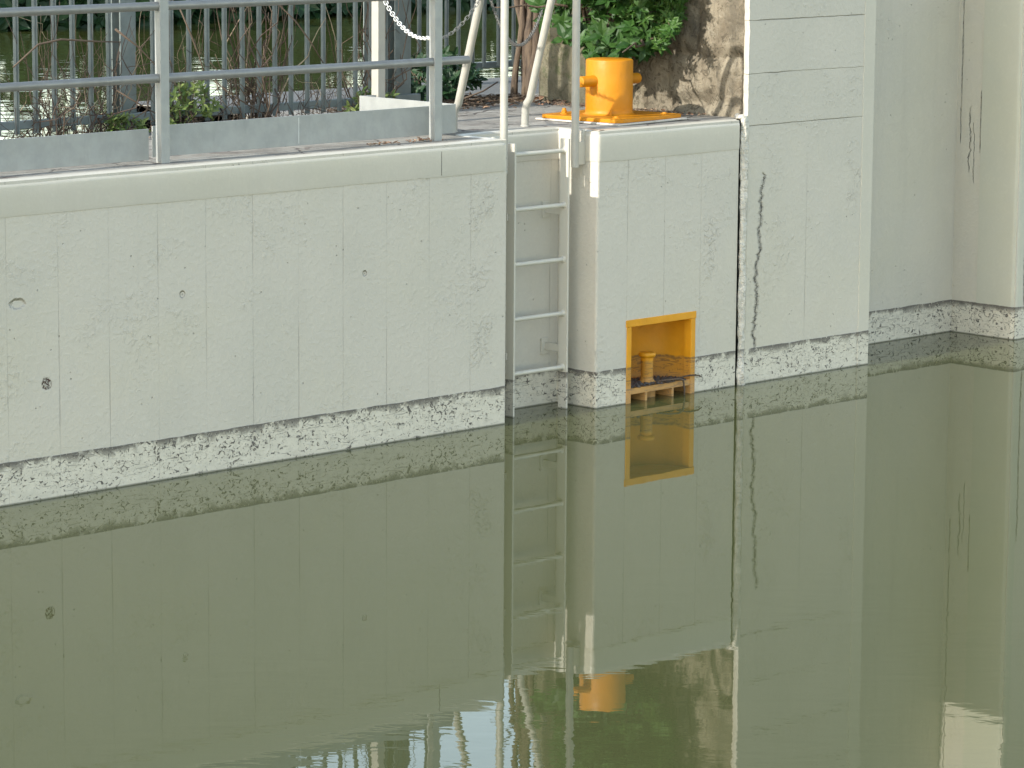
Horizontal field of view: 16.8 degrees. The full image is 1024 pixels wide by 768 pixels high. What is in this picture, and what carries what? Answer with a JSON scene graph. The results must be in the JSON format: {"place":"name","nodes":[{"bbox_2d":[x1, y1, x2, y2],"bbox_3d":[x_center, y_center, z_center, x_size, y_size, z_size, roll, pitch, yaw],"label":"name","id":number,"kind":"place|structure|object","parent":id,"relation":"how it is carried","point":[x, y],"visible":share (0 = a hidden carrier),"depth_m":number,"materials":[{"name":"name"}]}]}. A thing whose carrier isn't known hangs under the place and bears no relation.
{"place":"outdoors","nodes":[
{"label":"outdoors","id":0,"kind":"place"},
{"bbox_2d":[136,76,538,127],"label":"path","id":1,"kind":"structure","parent":0,"point":[494,89],"depth_m":21.52,"materials":[{"name":"concrete"}]},
{"bbox_2d":[363,0,520,89],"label":"palisade fence","id":2,"kind":"object","parent":1,"relation":"on","point":[483,64],"visible":0.17,"depth_m":22.15,"materials":[{"name":"grey metal"}]},
{"bbox_2d":[0,93,734,178],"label":"quay deck","id":3,"kind":"structure","parent":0,"point":[479,118],"depth_m":18.34,"materials":[{"name":"concrete"}]},
{"bbox_2d":[100,112,150,131],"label":"weed","id":4,"kind":"object","parent":3,"relation":"on","point":[115,124],"visible":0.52,"depth_m":18.38,"materials":[{"name":"green plant"}]},
{"bbox_2d":[104,0,285,130],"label":"dry vine","id":5,"kind":"object","parent":3,"relation":"on","point":[228,87],"visible":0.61,"depth_m":18.81,"materials":[{"name":"brown plant"}]},
{"bbox_2d":[180,10,206,80],"bbox_3d":[-1.708,-1.821,18.612,0.016,0.403,0.207,8,12,39],"label":"dry stalk","id":6,"kind":"object","parent":5,"relation":"attached to","point":[192,39],"visible":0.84,"depth_m":18.59,"materials":[{"name":"brown plant"}]},
{"bbox_2d":[214,81,264,114],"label":"dry stalk","id":7,"kind":"object","parent":5,"relation":"attached to","point":[238,98],"visible":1,"depth_m":18.84,"materials":[{"name":"brown plant"}]},
{"bbox_2d":[169,80,223,124],"bbox_3d":[-1.731,-1.462,18.711,0.168,0.374,0.439,9,13,44],"label":"weed","id":8,"kind":"object","parent":3,"relation":"on","point":[210,109],"visible":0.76,"depth_m":18.68,"materials":[{"name":"green plant"}]},
{"bbox_2d":[0,0,428,135],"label":"palisade fence","id":9,"kind":"object","parent":3,"relation":"on","point":[119,21],"visible":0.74,"depth_m":18.83,"materials":[{"name":"grey metal"}]},
{"bbox_2d":[0,55,107,138],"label":"dry vine","id":10,"kind":"object","parent":9,"relation":"attached to","point":[34,117],"visible":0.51,"depth_m":18.03,"materials":[{"name":"brown plant"}]},
{"bbox_2d":[0,0,175,138],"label":"dry vine","id":11,"kind":"object","parent":9,"relation":"attached to","point":[62,114],"visible":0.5,"depth_m":18.21,"materials":[{"name":"brown plant"}]},
{"bbox_2d":[13,38,120,67],"bbox_3d":[-2.311,-1.730,18.048,0.016,0.138,0.722,9,13,43],"label":"dry branch","id":12,"kind":"object","parent":11,"relation":"on","point":[31,50],"visible":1,"depth_m":18.00,"materials":[{"name":"brown plant"}]},
{"bbox_2d":[116,89,155,113],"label":"dry stalk","id":13,"kind":"object","parent":11,"relation":"attached to","point":[134,100],"visible":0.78,"depth_m":18.36,"materials":[{"name":"brown plant"}]},
{"bbox_2d":[115,28,177,86],"bbox_3d":[-1.934,-1.728,18.395,0.405,0.326,0.022,-8,12,-41],"label":"dry stalk","id":14,"kind":"object","parent":11,"relation":"attached to","point":[122,34],"visible":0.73,"depth_m":18.32,"materials":[{"name":"brown plant"}]},
{"bbox_2d":[193,5,325,120],"bbox_3d":[-1.402,-2.062,19.115,0.441,1.528,1.071,9,13,44],"label":"dry vine","id":15,"kind":"object","parent":9,"relation":"attached to","point":[255,96],"visible":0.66,"depth_m":19.07,"materials":[{"name":"brown plant"}]},
{"bbox_2d":[279,5,322,62],"bbox_3d":[-1.161,-1.930,19.123,0.014,0.344,0.354,8,12,41],"label":"dry stalk","id":16,"kind":"object","parent":15,"relation":"attached to","point":[302,31],"visible":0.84,"depth_m":19.13,"materials":[{"name":"brown plant"}]},
{"bbox_2d":[218,39,425,117],"bbox_3d":[-1.021,-1.613,19.507,0.421,0.628,1.649,9,13,44],"label":"dry vine","id":17,"kind":"object","parent":9,"relation":"attached to","point":[316,99],"visible":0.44,"depth_m":19.41,"materials":[{"name":"brown plant"}]},
{"bbox_2d":[317,0,420,106],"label":"dry vine","id":18,"kind":"object","parent":9,"relation":"attached to","point":[361,76],"visible":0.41,"depth_m":19.70,"materials":[{"name":"brown plant"}]},
{"bbox_2d":[0,0,470,171],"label":"guard railing","id":19,"kind":"object","parent":3,"relation":"on","point":[378,115],"visible":1,"depth_m":17.30,"materials":[{"name":"white metal"}]},
{"bbox_2d":[383,1,428,39],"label":"chain","id":20,"kind":"object","parent":19,"relation":"hanging from","point":[415,35],"visible":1,"depth_m":18.65,"materials":[{"name":"white metal"}]},
{"bbox_2d":[0,119,740,506],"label":"quay wall","id":21,"kind":"structure","parent":3,"relation":"attached to","point":[168,321],"depth_m":17.62,"materials":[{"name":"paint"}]},
{"bbox_2d":[505,138,569,417],"bbox_3d":[0.089,-0.143,18.997,0.194,2.390,0.490,9,13,44],"label":"lock ladder","id":22,"kind":"object","parent":21,"relation":"attached to","point":[561,208],"visible":0.63,"depth_m":18.89,"materials":[{"name":"metal"}]},
{"bbox_2d":[626,311,695,403],"bbox_3d":[0.733,0.079,19.602,0.290,0.968,0.580,9,13,44],"label":"mooring recess","id":23,"kind":"object","parent":21,"relation":"attached to","point":[661,346],"visible":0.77,"depth_m":19.68,"materials":[{"name":"yellow paint"}]},
{"bbox_2d":[631,376,685,387],"bbox_3d":[0.749,-0.019,19.569,0.261,0.018,0.486,9,13,44],"label":"flotsam","id":24,"kind":"object","parent":23,"relation":"on","point":[635,382],"visible":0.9,"depth_m":19.55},
{"bbox_2d":[677,374,702,377],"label":"twig","id":25,"kind":"object","parent":24,"relation":"on","point":[689,375],"visible":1,"depth_m":19.64,"materials":[{"name":"wood"}]},
{"bbox_2d":[658,378,684,394],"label":"twig","id":26,"kind":"object","parent":23,"relation":"hanging from","point":[675,379],"visible":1,"depth_m":19.55,"materials":[{"name":"wood"}]},
{"bbox_2d":[343,86,399,111],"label":"weed","id":27,"kind":"object","parent":3,"relation":"on","point":[356,98],"visible":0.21,"depth_m":19.57,"materials":[{"name":"green plant"}]},
{"bbox_2d":[411,76,419,93],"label":"bush","id":28,"kind":"object","parent":3,"relation":"on","point":[414,85],"visible":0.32,"depth_m":20.12,"materials":[{"name":"green plant"}]},
{"bbox_2d":[150,96,705,145],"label":"leaf litter","id":29,"kind":"object","parent":3,"relation":"on","point":[521,100],"visible":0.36,"depth_m":20.35,"materials":[{"name":"brown plant"}]},
{"bbox_2d":[411,45,487,100],"bbox_3d":[-0.484,-1.829,20.721,0.618,0.393,0.582,9,13,44],"label":"bush","id":30,"kind":"object","parent":3,"relation":"on","point":[451,76],"visible":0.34,"depth_m":20.60,"materials":[{"name":"green plant"}]},
{"bbox_2d":[454,0,508,173],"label":"grab rail","id":31,"kind":"object","parent":3,"relation":"on","point":[504,38],"visible":0.77,"depth_m":18.48,"materials":[{"name":"white metal"}]},
{"bbox_2d":[442,0,479,38],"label":"chain","id":32,"kind":"object","parent":31,"relation":"hanging from","point":[460,24],"visible":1,"depth_m":18.39,"materials":[{"name":"metal"}]},
{"bbox_2d":[319,92,678,112],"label":"twig litter","id":33,"kind":"object","parent":3,"relation":"on","point":[473,102],"visible":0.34,"depth_m":20.60,"materials":[{"name":"brown wood"}]},
{"bbox_2d":[464,81,497,98],"bbox_3d":[-0.182,-1.734,20.500,0.231,0.098,0.017,-5,11,-29],"label":"dead stick","id":34,"kind":"object","parent":33,"relation":"on","point":[480,91],"visible":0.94,"depth_m":20.49,"materials":[{"name":"wood"}]},
{"bbox_2d":[510,0,538,98],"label":"ivy trunk","id":35,"kind":"object","parent":3,"relation":"on","point":[527,51],"visible":0.76,"depth_m":21.03,"materials":[{"name":"brown plant"}]},
{"bbox_2d":[520,0,584,167],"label":"grab rail","id":36,"kind":"object","parent":3,"relation":"on","point":[577,153],"visible":1,"depth_m":18.89,"materials":[{"name":"white metal"}]},
{"bbox_2d":[490,0,542,46],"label":"chain","id":37,"kind":"object","parent":36,"relation":"hanging from","point":[510,41],"visible":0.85,"depth_m":19.52,"materials":[{"name":"metal"}]},
{"bbox_2d":[495,0,683,64],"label":"shrub","id":38,"kind":"object","parent":3,"relation":"on","point":[606,30],"visible":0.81,"depth_m":20.08,"materials":[{"name":"green plant"}]},
{"bbox_2d":[535,57,686,125],"bbox_3d":[0.563,-1.667,19.615,0.610,0.344,0.625,8,12,40],"label":"mooring bollard","id":39,"kind":"object","parent":3,"relation":"on","point":[607,82],"visible":0.96,"depth_m":19.50,"materials":[{"name":"yellow metal"}]},
{"bbox_2d":[734,113,742,119],"bbox_3d":[1.304,-1.526,19.775,0.092,0.036,0.102,9,13,44],"label":"mortar rubble","id":40,"kind":"object","parent":3,"relation":"on","point":[737,115],"visible":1,"depth_m":19.74,"materials":[{"name":"white stone"}]},
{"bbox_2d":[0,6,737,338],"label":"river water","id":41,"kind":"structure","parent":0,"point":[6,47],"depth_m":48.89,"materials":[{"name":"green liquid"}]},
{"bbox_2d":[0,331,1023,767],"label":"lock water","id":42,"kind":"structure","parent":0,"point":[822,569],"depth_m":14.53,"materials":[{"name":"green liquid"}]},
{"bbox_2d":[539,0,1023,383],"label":"lock abutment","id":43,"kind":"object","parent":42,"relation":"in","point":[885,187],"visible":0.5,"depth_m":20.63,"materials":[{"name":"concrete"}]},
{"bbox_2d":[611,0,687,53],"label":"fine leaved shrub","id":44,"kind":"object","parent":43,"relation":"attached to","point":[672,11],"visible":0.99,"depth_m":19.87,"materials":[{"name":"green plant"}]},
{"bbox_2d":[736,114,748,384],"bbox_3d":[1.316,-0.518,19.905,0.066,2.058,0.054,-1,9,-9],"label":"joint filler","id":45,"kind":"object","parent":43,"relation":"attached to","point":[744,164],"visible":0.77,"depth_m":19.84,"materials":[{"name":"white"}]},
{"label":"river bank","id":46,"kind":"structure","parent":0,"visible":0},
{"bbox_2d":[0,0,511,30],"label":"bank undergrowth","id":47,"kind":"object","parent":46,"relation":"on","point":[99,20],"visible":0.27,"depth_m":55.05,"materials":[{"name":"green plant"}]}
]}

